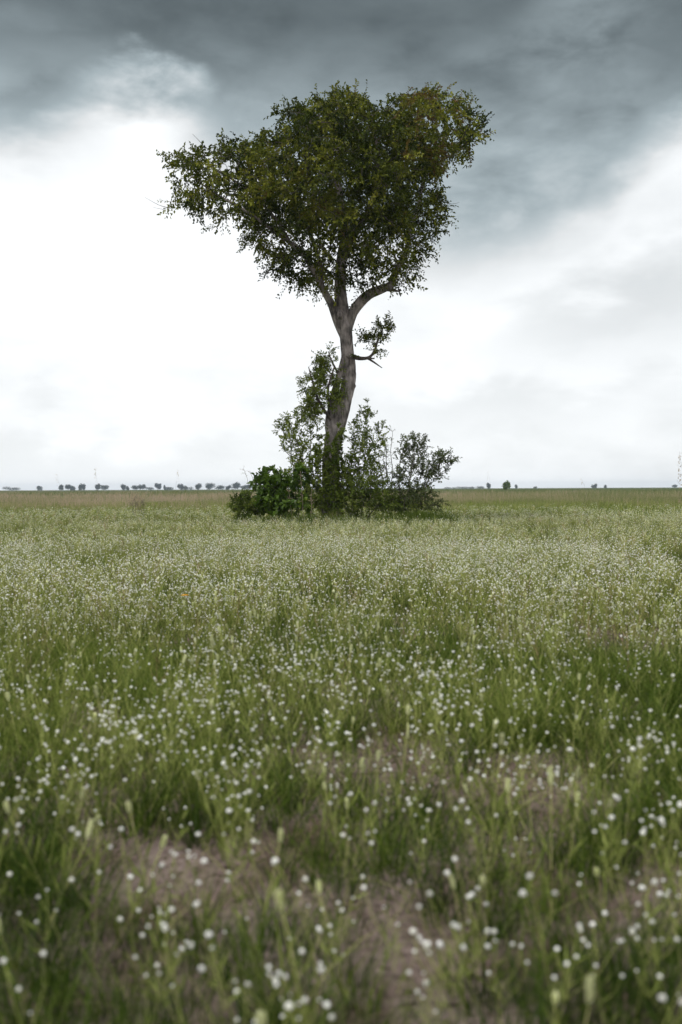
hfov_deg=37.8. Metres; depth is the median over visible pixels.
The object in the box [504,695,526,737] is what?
wildflower
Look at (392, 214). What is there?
tree
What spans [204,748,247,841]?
wildflower
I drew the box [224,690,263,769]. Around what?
wildflower
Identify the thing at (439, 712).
wildflower
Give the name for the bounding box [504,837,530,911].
wildflower
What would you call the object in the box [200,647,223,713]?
wildflower
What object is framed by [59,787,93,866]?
seed spike plant
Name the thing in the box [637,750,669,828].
wildflower
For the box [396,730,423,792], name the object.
wildflower
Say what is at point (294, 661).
wildflower
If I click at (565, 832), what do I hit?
seed spike plant
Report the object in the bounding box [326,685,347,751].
wildflower
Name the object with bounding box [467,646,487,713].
wildflower
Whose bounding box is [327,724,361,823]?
wildflower
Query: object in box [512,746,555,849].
wildflower
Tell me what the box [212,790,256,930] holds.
wildflower
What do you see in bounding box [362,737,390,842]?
wildflower
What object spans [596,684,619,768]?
wildflower
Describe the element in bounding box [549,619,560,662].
seed spike plant
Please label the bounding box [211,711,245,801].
wildflower
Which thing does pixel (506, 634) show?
seed spike plant
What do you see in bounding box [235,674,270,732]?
wildflower
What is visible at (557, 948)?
wildflower
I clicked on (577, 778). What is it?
seed spike plant
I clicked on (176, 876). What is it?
wildflower
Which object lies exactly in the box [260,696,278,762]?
wildflower
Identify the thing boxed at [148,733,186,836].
wildflower
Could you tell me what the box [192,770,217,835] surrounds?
wildflower
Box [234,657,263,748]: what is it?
wildflower
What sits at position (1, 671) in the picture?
wildflower
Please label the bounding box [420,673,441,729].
wildflower
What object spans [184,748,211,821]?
wildflower
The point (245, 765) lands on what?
wildflower
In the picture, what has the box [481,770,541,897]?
wildflower
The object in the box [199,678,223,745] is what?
wildflower
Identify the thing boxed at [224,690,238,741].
wildflower
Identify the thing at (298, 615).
seed spike plant
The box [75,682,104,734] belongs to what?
wildflower
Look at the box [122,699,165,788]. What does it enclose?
wildflower
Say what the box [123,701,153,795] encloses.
wildflower
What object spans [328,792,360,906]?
wildflower
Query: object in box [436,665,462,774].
wildflower
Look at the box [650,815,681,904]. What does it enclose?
wildflower
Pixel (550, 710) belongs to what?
seed spike plant
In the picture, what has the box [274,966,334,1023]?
wildflower
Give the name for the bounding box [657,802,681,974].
wildflower
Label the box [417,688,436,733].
wildflower
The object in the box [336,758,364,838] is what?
seed spike plant
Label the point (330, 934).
wildflower
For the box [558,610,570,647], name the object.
seed spike plant
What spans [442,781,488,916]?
wildflower
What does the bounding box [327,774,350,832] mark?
wildflower
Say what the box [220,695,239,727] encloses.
wildflower
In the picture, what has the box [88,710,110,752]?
wildflower
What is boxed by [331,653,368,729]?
wildflower
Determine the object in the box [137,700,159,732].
wildflower
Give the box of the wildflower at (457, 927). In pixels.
[415,924,467,1023]
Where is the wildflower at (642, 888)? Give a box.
[629,830,675,1011]
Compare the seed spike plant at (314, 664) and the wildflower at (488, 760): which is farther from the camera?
the seed spike plant at (314, 664)
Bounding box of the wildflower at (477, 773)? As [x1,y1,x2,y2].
[461,742,506,880]
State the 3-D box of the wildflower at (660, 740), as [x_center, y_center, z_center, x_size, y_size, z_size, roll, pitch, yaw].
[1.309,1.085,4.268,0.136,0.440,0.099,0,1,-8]
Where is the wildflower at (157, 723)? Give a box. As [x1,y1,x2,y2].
[144,696,164,765]
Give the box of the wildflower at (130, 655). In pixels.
[112,654,132,733]
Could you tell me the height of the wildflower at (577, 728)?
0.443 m
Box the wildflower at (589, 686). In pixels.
[588,658,609,730]
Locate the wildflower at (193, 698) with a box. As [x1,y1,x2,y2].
[188,677,204,720]
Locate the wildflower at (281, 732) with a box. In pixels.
[263,686,299,796]
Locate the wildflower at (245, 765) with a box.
[223,758,267,870]
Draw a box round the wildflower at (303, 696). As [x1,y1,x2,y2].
[268,690,306,767]
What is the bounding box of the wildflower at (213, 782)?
[206,745,237,863]
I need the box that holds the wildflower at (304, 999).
[289,994,320,1023]
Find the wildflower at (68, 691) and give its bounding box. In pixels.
[60,663,74,732]
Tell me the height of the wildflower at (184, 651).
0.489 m
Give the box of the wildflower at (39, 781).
[16,756,49,866]
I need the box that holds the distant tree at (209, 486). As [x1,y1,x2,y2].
[205,483,216,489]
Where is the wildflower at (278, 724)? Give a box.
[266,693,283,759]
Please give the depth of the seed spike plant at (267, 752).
4.33 m
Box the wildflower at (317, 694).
[303,668,334,728]
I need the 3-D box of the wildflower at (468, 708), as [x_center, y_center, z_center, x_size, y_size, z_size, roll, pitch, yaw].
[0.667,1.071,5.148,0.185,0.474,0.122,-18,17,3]
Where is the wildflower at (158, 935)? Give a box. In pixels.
[137,874,201,1023]
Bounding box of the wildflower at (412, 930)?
[406,892,473,1023]
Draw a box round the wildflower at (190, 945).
[188,901,248,1023]
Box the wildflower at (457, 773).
[445,724,482,834]
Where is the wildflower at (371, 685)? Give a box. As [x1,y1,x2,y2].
[360,654,379,727]
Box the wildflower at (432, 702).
[425,670,444,749]
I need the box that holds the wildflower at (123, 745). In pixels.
[112,705,136,803]
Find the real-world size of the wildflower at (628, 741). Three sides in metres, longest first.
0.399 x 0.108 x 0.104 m
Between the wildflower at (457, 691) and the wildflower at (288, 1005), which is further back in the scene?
the wildflower at (457, 691)
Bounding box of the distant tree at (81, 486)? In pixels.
[78,483,85,489]
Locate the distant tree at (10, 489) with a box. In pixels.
[2,487,19,490]
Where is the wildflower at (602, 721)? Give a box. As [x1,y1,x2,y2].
[590,698,611,752]
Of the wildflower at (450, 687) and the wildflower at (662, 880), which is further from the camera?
the wildflower at (450, 687)
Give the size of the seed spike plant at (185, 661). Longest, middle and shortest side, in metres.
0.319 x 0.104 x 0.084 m
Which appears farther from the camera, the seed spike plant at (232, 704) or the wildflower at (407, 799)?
the seed spike plant at (232, 704)
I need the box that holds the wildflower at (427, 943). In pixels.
[417,891,489,1023]
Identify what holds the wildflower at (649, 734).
on the ground at (406, 955)
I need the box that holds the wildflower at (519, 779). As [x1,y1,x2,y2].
[512,745,558,868]
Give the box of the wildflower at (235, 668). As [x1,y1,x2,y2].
[234,667,264,768]
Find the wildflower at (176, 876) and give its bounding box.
[158,850,191,978]
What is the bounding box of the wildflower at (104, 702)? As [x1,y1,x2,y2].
[92,697,119,778]
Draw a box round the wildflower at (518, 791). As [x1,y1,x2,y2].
[498,756,540,840]
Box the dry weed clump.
[126,494,145,520]
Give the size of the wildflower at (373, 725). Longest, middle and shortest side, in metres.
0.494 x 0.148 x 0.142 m
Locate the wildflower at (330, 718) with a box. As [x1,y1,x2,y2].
[316,680,338,777]
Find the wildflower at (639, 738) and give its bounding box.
[624,730,654,875]
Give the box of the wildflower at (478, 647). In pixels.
[451,646,480,737]
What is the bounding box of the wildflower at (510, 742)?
[496,711,525,775]
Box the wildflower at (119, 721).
[118,711,156,801]
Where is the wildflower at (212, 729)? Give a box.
[197,699,222,762]
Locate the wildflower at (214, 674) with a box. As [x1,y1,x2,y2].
[207,659,229,740]
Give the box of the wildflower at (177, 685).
[161,682,182,747]
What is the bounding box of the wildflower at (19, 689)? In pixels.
[2,674,47,751]
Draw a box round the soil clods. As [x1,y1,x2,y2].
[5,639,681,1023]
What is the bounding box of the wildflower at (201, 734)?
[186,705,212,768]
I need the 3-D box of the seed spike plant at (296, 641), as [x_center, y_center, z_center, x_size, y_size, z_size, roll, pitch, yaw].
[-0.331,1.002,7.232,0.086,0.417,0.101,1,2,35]
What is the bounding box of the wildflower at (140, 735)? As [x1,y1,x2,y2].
[137,732,166,800]
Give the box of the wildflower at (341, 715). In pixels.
[333,694,351,750]
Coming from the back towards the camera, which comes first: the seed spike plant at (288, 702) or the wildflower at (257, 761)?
the seed spike plant at (288, 702)
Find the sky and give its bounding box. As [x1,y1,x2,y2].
[0,0,681,489]
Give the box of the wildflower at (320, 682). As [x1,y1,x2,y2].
[308,652,332,736]
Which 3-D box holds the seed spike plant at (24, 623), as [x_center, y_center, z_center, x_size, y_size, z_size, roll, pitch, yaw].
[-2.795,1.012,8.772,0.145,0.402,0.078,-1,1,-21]
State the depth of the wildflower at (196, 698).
5.50 m
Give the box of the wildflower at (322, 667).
[308,645,334,719]
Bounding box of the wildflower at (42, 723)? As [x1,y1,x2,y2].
[21,704,58,805]
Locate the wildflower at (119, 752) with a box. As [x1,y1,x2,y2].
[108,726,130,791]
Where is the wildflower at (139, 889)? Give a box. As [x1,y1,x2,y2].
[117,827,164,989]
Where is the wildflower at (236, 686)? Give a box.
[229,664,241,717]
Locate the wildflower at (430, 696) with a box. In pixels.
[421,672,441,736]
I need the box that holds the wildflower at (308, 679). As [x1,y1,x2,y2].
[283,649,332,716]
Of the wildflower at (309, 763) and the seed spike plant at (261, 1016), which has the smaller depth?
the seed spike plant at (261, 1016)
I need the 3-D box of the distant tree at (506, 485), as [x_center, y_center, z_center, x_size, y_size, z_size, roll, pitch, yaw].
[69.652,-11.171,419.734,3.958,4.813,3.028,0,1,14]
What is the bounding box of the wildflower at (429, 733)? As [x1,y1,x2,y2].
[418,732,448,804]
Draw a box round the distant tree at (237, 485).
[231,482,240,489]
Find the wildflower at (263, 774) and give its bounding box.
[239,737,291,827]
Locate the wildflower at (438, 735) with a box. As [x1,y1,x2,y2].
[416,689,454,785]
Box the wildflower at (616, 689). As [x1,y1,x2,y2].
[588,687,625,762]
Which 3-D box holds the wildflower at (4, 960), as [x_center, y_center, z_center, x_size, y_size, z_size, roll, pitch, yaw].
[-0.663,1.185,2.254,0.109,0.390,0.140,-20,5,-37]
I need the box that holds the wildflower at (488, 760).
[475,750,520,814]
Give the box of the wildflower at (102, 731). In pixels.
[98,714,115,778]
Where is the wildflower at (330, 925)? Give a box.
[320,897,354,996]
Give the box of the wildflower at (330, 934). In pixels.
[297,892,350,1016]
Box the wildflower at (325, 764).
[302,736,334,831]
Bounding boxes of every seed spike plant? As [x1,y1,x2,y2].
[0,920,28,1004]
[3,800,52,909]
[4,692,33,765]
[18,604,27,638]
[23,675,36,744]
[41,818,94,941]
[50,704,77,761]
[55,597,65,648]
[56,640,74,693]
[58,623,75,674]
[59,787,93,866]
[61,610,71,647]
[76,712,97,780]
[79,652,90,691]
[82,594,88,647]
[84,606,99,637]
[87,814,114,892]
[91,686,118,781]
[108,626,122,658]
[110,593,119,639]
[114,834,166,948]
[122,801,161,941]
[129,730,151,827]
[133,631,144,654]
[133,648,142,701]
[154,688,174,748]
[161,608,169,641]
[172,655,194,722]
[175,654,192,700]
[177,600,188,648]
[178,646,188,673]
[194,769,230,850]
[198,699,224,816]
[204,638,227,748]
[205,634,215,662]
[206,597,216,640]
[214,654,224,701]
[217,626,238,694]
[218,613,238,657]
[226,636,239,680]
[226,702,244,754]
[247,828,282,941]
[248,611,259,645]
[252,610,269,657]
[256,614,263,648]
[256,1011,266,1023]
[258,604,264,635]
[260,621,266,659]
[264,745,285,784]
[273,611,283,630]
[274,889,317,1023]
[279,672,296,726]
[289,621,302,662]
[290,675,303,727]
[294,596,306,645]
[299,651,319,727]
[310,653,322,676]
[316,879,359,1002]
[321,763,335,826]
[323,782,341,863]
[327,593,344,640]
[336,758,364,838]
[337,644,358,699]
[341,797,360,850]
[343,716,356,777]
[344,622,359,690]
[355,686,373,739]
[355,750,382,846]
[356,765,378,832]
[358,641,371,687]
[360,659,371,703]
[368,598,385,632]
[370,622,382,664]
[373,663,381,706]
[378,658,394,721]
[382,690,401,745]
[385,635,413,687]
[385,731,411,819]
[388,704,419,814]
[397,678,423,736]
[406,723,420,775]
[431,670,438,725]
[446,628,473,705]
[449,874,475,1001]
[456,875,492,996]
[461,646,468,670]
[462,597,471,632]
[462,783,503,854]
[469,733,511,886]
[470,719,497,811]
[476,694,493,771]
[502,610,514,652]
[504,604,520,645]
[505,778,545,906]
[506,615,513,648]
[510,618,520,674]
[513,625,530,681]
[521,621,527,643]
[527,634,547,686]
[532,614,542,649]
[537,766,572,924]
[540,973,594,1023]
[541,689,554,731]
[545,607,554,636]
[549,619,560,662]
[552,990,557,1017]
[556,791,587,908]
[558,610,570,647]
[559,613,568,667]
[561,766,580,846]
[562,673,586,762]
[566,590,573,644]
[581,589,593,642]
[581,672,592,699]
[592,581,599,634]
[592,798,620,890]
[594,866,623,951]
[610,621,619,659]
[632,759,652,826]
[633,582,649,636]
[646,615,657,656]
[654,617,663,668]
[662,606,673,649]
[662,791,681,829]
[672,629,681,674]
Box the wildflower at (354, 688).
[312,687,356,798]
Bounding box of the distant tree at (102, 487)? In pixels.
[98,485,108,489]
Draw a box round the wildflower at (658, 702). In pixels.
[653,674,681,763]
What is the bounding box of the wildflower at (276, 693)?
[267,668,289,720]
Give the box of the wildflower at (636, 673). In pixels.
[624,652,649,729]
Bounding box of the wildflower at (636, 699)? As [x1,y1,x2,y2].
[598,696,637,747]
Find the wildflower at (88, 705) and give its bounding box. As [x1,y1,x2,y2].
[80,703,110,779]
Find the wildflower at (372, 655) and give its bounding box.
[362,654,394,723]
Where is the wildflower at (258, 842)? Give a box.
[223,805,261,925]
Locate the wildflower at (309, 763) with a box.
[292,727,332,836]
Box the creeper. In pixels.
[295,422,356,515]
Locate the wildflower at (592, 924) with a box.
[574,922,623,1023]
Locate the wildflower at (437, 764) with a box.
[419,734,455,801]
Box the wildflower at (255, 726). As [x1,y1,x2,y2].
[249,718,277,802]
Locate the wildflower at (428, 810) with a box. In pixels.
[399,802,440,912]
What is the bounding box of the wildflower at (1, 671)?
[0,646,17,723]
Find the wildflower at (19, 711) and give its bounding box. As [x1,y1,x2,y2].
[11,688,34,748]
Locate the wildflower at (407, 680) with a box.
[387,661,416,750]
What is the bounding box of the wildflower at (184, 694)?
[175,686,215,782]
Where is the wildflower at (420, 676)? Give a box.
[404,675,443,747]
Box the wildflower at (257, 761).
[240,739,265,797]
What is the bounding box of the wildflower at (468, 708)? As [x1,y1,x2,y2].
[447,684,486,747]
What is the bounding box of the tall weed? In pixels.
[675,453,681,552]
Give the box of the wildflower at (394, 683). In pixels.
[382,655,411,727]
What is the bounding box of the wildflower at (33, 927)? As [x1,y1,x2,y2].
[17,889,61,988]
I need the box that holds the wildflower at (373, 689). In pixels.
[354,645,374,725]
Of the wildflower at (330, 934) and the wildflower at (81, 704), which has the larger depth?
the wildflower at (81, 704)
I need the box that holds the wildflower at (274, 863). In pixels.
[265,858,321,1022]
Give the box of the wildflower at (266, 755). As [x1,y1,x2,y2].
[251,737,279,803]
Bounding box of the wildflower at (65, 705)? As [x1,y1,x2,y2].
[44,680,82,790]
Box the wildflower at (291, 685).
[279,658,301,737]
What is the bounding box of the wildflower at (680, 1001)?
[664,985,681,1023]
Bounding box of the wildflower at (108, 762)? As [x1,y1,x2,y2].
[100,730,135,850]
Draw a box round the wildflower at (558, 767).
[555,766,573,865]
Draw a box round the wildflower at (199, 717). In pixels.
[198,708,223,741]
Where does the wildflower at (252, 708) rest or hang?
on the ground at (406, 955)
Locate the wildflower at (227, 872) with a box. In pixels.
[196,832,260,980]
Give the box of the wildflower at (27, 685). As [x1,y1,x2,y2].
[17,663,37,717]
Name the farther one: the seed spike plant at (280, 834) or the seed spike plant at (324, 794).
the seed spike plant at (324, 794)
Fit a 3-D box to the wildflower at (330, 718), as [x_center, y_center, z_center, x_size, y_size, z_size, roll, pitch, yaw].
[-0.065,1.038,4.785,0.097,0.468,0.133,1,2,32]
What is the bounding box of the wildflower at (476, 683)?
[472,664,486,722]
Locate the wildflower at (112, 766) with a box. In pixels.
[87,717,116,808]
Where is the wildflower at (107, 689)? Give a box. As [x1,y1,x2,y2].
[89,666,130,739]
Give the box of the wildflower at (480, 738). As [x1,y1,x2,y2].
[459,714,496,814]
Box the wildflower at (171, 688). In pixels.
[163,656,190,733]
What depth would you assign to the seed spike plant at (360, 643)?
6.58 m
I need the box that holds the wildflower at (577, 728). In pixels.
[560,696,592,777]
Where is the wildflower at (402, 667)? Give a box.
[401,665,422,760]
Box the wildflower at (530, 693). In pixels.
[516,665,542,722]
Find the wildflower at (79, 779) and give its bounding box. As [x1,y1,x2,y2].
[54,775,80,885]
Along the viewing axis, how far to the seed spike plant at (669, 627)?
7.87 m
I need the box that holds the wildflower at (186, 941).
[157,911,195,1006]
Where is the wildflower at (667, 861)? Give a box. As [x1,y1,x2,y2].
[644,801,681,910]
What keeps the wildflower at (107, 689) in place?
on the ground at (406, 955)
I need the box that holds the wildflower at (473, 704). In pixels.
[453,680,491,739]
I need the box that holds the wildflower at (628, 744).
[610,709,651,812]
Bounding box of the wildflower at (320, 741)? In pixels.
[292,738,321,814]
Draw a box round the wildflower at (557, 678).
[547,677,566,747]
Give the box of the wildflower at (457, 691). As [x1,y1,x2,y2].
[455,674,491,743]
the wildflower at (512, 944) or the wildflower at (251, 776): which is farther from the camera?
the wildflower at (251, 776)
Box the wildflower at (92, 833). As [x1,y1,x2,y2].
[77,809,102,871]
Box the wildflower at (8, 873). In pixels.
[0,830,11,949]
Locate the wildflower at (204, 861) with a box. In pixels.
[188,855,228,1008]
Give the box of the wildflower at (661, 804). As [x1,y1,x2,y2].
[652,796,674,873]
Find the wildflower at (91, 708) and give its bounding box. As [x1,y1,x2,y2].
[88,705,112,787]
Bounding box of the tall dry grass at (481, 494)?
[0,488,681,518]
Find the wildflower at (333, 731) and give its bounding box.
[323,714,351,785]
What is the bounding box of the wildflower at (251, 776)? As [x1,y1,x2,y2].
[234,743,266,830]
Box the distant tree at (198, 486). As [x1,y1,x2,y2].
[195,483,201,489]
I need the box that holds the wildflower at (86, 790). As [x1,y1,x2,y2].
[45,750,94,885]
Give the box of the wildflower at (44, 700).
[25,685,50,775]
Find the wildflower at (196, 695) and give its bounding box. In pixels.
[182,673,216,723]
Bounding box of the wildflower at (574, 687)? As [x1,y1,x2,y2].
[559,662,584,727]
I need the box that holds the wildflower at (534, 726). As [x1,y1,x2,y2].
[504,703,548,826]
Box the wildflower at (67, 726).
[55,701,77,762]
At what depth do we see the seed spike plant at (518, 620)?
6.90 m
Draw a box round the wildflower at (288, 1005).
[253,1002,292,1023]
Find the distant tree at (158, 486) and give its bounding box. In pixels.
[155,483,161,488]
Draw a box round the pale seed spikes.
[0,505,681,638]
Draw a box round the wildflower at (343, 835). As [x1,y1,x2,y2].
[327,798,387,958]
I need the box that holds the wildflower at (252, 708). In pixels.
[242,685,263,733]
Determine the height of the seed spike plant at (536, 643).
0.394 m
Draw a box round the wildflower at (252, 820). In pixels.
[225,766,263,869]
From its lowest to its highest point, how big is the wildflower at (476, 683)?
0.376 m
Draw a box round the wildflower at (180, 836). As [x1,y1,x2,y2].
[163,806,191,875]
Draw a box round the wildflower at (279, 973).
[276,948,309,1023]
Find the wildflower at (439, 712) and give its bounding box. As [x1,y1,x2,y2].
[399,711,460,821]
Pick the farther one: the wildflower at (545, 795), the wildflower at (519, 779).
the wildflower at (545, 795)
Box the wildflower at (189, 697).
[180,677,207,726]
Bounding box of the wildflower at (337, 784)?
[323,744,368,828]
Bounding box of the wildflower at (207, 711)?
[198,689,219,751]
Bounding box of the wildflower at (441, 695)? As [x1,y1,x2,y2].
[417,672,456,801]
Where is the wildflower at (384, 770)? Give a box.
[381,768,404,849]
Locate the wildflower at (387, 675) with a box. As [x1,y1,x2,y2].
[380,651,399,718]
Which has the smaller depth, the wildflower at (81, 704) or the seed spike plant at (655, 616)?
the wildflower at (81, 704)
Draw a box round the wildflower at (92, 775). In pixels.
[71,737,104,842]
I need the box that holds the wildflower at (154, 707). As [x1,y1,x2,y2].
[149,679,170,765]
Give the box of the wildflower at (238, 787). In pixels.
[211,763,244,832]
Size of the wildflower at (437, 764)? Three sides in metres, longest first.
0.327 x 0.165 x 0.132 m
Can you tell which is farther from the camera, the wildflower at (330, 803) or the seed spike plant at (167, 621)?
the seed spike plant at (167, 621)
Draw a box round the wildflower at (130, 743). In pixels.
[107,711,142,825]
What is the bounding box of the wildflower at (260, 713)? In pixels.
[249,700,270,739]
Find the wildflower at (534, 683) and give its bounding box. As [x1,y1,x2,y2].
[532,682,557,754]
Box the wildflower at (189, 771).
[177,736,204,802]
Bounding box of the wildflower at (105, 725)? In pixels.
[92,723,118,800]
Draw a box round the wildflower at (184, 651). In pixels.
[166,650,185,727]
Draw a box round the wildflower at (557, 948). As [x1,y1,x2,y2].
[551,923,620,1023]
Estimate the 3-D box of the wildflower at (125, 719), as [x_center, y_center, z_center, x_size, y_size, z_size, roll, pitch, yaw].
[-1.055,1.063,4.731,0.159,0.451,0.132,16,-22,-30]
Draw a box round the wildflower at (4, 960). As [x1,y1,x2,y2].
[1,951,47,1023]
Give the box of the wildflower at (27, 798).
[1,763,44,864]
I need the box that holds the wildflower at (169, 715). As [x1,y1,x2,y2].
[152,692,195,816]
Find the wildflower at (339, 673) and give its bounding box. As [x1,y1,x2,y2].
[326,647,353,720]
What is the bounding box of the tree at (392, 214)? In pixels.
[145,78,495,516]
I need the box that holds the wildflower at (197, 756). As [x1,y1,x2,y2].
[183,732,215,807]
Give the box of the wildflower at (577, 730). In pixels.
[561,702,587,761]
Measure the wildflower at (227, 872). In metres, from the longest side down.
0.456 x 0.123 x 0.119 m
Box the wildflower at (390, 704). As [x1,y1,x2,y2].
[383,680,398,738]
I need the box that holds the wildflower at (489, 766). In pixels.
[488,757,524,852]
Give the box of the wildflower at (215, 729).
[201,700,234,767]
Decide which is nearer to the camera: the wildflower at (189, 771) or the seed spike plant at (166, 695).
the wildflower at (189, 771)
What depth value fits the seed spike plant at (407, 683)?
5.47 m
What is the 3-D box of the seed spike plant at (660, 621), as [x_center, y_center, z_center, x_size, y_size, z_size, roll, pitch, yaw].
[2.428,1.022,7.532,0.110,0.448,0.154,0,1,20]
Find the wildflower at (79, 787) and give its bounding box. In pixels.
[65,749,104,829]
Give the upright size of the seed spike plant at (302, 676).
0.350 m
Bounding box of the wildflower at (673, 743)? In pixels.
[672,742,681,836]
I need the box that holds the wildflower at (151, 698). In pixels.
[140,677,158,731]
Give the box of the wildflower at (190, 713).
[178,681,204,757]
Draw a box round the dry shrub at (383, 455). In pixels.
[368,425,394,513]
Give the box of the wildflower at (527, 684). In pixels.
[523,678,542,751]
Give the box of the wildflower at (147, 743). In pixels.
[145,739,181,801]
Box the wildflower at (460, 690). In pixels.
[447,660,466,724]
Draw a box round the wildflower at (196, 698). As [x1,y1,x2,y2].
[191,681,212,723]
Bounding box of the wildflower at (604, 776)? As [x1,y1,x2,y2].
[591,747,635,890]
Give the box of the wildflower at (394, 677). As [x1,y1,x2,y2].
[382,659,400,716]
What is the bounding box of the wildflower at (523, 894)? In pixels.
[519,873,568,1023]
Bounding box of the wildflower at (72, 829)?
[69,821,111,983]
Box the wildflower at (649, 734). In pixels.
[620,714,664,788]
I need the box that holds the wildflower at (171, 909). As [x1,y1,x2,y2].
[147,907,191,1023]
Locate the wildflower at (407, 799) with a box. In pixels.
[406,798,431,861]
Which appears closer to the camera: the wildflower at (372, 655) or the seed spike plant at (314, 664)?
the wildflower at (372, 655)
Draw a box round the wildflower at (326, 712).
[310,691,360,775]
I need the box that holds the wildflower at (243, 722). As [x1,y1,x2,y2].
[236,687,254,774]
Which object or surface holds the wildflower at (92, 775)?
on the ground at (406, 955)
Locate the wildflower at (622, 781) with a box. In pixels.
[607,750,637,810]
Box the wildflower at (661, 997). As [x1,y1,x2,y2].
[658,994,672,1022]
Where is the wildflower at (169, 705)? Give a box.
[161,680,179,734]
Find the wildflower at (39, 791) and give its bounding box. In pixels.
[38,787,76,873]
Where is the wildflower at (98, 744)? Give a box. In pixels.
[56,743,100,843]
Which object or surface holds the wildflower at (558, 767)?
on the ground at (406, 955)
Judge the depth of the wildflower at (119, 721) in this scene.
4.33 m
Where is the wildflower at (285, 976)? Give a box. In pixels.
[234,965,287,1023]
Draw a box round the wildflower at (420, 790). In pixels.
[407,773,429,825]
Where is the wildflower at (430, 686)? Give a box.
[410,658,447,720]
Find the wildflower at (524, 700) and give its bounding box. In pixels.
[508,671,533,740]
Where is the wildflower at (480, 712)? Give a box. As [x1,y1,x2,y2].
[472,693,488,741]
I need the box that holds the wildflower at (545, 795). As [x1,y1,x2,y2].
[532,773,554,825]
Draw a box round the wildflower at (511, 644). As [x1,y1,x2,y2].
[497,642,532,745]
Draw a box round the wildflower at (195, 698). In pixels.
[184,676,207,745]
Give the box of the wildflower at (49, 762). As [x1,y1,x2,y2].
[43,728,80,823]
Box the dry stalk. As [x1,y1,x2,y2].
[298,472,303,515]
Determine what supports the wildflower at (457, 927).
on the ground at (406, 955)
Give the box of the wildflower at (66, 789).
[47,748,96,881]
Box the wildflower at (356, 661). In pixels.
[337,660,361,736]
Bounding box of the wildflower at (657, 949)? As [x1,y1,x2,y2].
[635,895,681,1023]
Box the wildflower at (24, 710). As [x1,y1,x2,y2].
[11,691,34,742]
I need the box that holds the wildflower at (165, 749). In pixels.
[154,719,181,785]
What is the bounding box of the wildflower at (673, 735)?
[657,734,681,789]
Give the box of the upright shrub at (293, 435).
[273,409,324,515]
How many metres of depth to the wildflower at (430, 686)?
5.68 m
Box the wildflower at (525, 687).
[513,667,532,715]
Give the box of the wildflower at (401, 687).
[396,669,411,723]
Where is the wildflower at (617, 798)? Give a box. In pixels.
[592,796,643,961]
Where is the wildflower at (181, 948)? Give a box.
[134,928,183,1023]
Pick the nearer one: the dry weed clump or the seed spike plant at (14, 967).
the seed spike plant at (14, 967)
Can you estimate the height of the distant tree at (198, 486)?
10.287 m
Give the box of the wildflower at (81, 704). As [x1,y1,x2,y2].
[67,681,90,731]
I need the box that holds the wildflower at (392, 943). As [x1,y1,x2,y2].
[361,881,420,1023]
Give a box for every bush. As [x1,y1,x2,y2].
[225,488,266,519]
[246,461,313,518]
[325,470,425,517]
[386,430,462,514]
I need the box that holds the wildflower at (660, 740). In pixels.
[629,712,663,793]
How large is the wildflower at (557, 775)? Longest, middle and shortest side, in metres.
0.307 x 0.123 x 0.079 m
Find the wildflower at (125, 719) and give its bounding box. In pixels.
[113,689,136,781]
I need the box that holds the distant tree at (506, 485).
[502,480,510,489]
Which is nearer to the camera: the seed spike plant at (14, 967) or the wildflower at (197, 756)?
the seed spike plant at (14, 967)
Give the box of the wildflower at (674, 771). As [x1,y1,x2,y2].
[665,746,681,806]
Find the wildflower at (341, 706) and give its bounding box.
[332,683,352,734]
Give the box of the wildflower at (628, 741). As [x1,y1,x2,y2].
[610,716,642,792]
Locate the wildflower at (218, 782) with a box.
[211,781,237,838]
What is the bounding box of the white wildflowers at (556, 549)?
[0,503,681,855]
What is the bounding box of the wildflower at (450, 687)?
[439,657,463,736]
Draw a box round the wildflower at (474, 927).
[444,856,512,1000]
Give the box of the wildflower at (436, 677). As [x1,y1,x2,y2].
[401,645,462,727]
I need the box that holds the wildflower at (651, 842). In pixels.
[630,819,672,955]
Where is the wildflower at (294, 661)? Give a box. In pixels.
[285,657,318,736]
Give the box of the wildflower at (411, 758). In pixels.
[394,755,434,834]
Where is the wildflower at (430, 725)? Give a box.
[410,697,446,805]
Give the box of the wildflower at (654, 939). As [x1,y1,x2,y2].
[621,919,663,1022]
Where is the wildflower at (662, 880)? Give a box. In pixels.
[660,872,681,986]
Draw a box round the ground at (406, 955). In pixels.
[0,487,681,1023]
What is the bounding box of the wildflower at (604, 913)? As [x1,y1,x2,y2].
[577,825,626,978]
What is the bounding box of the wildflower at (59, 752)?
[18,751,64,810]
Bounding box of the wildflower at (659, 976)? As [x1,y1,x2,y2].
[657,974,681,1023]
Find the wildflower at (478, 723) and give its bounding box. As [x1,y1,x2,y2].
[465,690,498,759]
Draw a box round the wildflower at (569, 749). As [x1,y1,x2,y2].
[563,747,600,867]
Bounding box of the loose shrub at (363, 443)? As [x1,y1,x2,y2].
[344,398,390,513]
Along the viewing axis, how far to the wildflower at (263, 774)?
3.96 m
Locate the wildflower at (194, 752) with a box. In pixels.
[159,711,195,825]
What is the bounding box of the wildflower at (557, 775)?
[542,774,571,834]
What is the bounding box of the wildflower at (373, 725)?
[363,710,405,832]
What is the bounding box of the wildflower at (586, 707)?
[578,688,592,729]
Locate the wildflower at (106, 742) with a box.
[101,698,142,823]
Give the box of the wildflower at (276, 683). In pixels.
[262,644,297,746]
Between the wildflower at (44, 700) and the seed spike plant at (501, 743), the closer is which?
the seed spike plant at (501, 743)
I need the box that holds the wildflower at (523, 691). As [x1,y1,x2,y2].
[507,669,533,713]
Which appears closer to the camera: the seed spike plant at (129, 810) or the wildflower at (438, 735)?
the seed spike plant at (129, 810)
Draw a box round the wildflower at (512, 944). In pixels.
[485,940,528,1023]
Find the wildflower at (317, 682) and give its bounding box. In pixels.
[301,652,324,712]

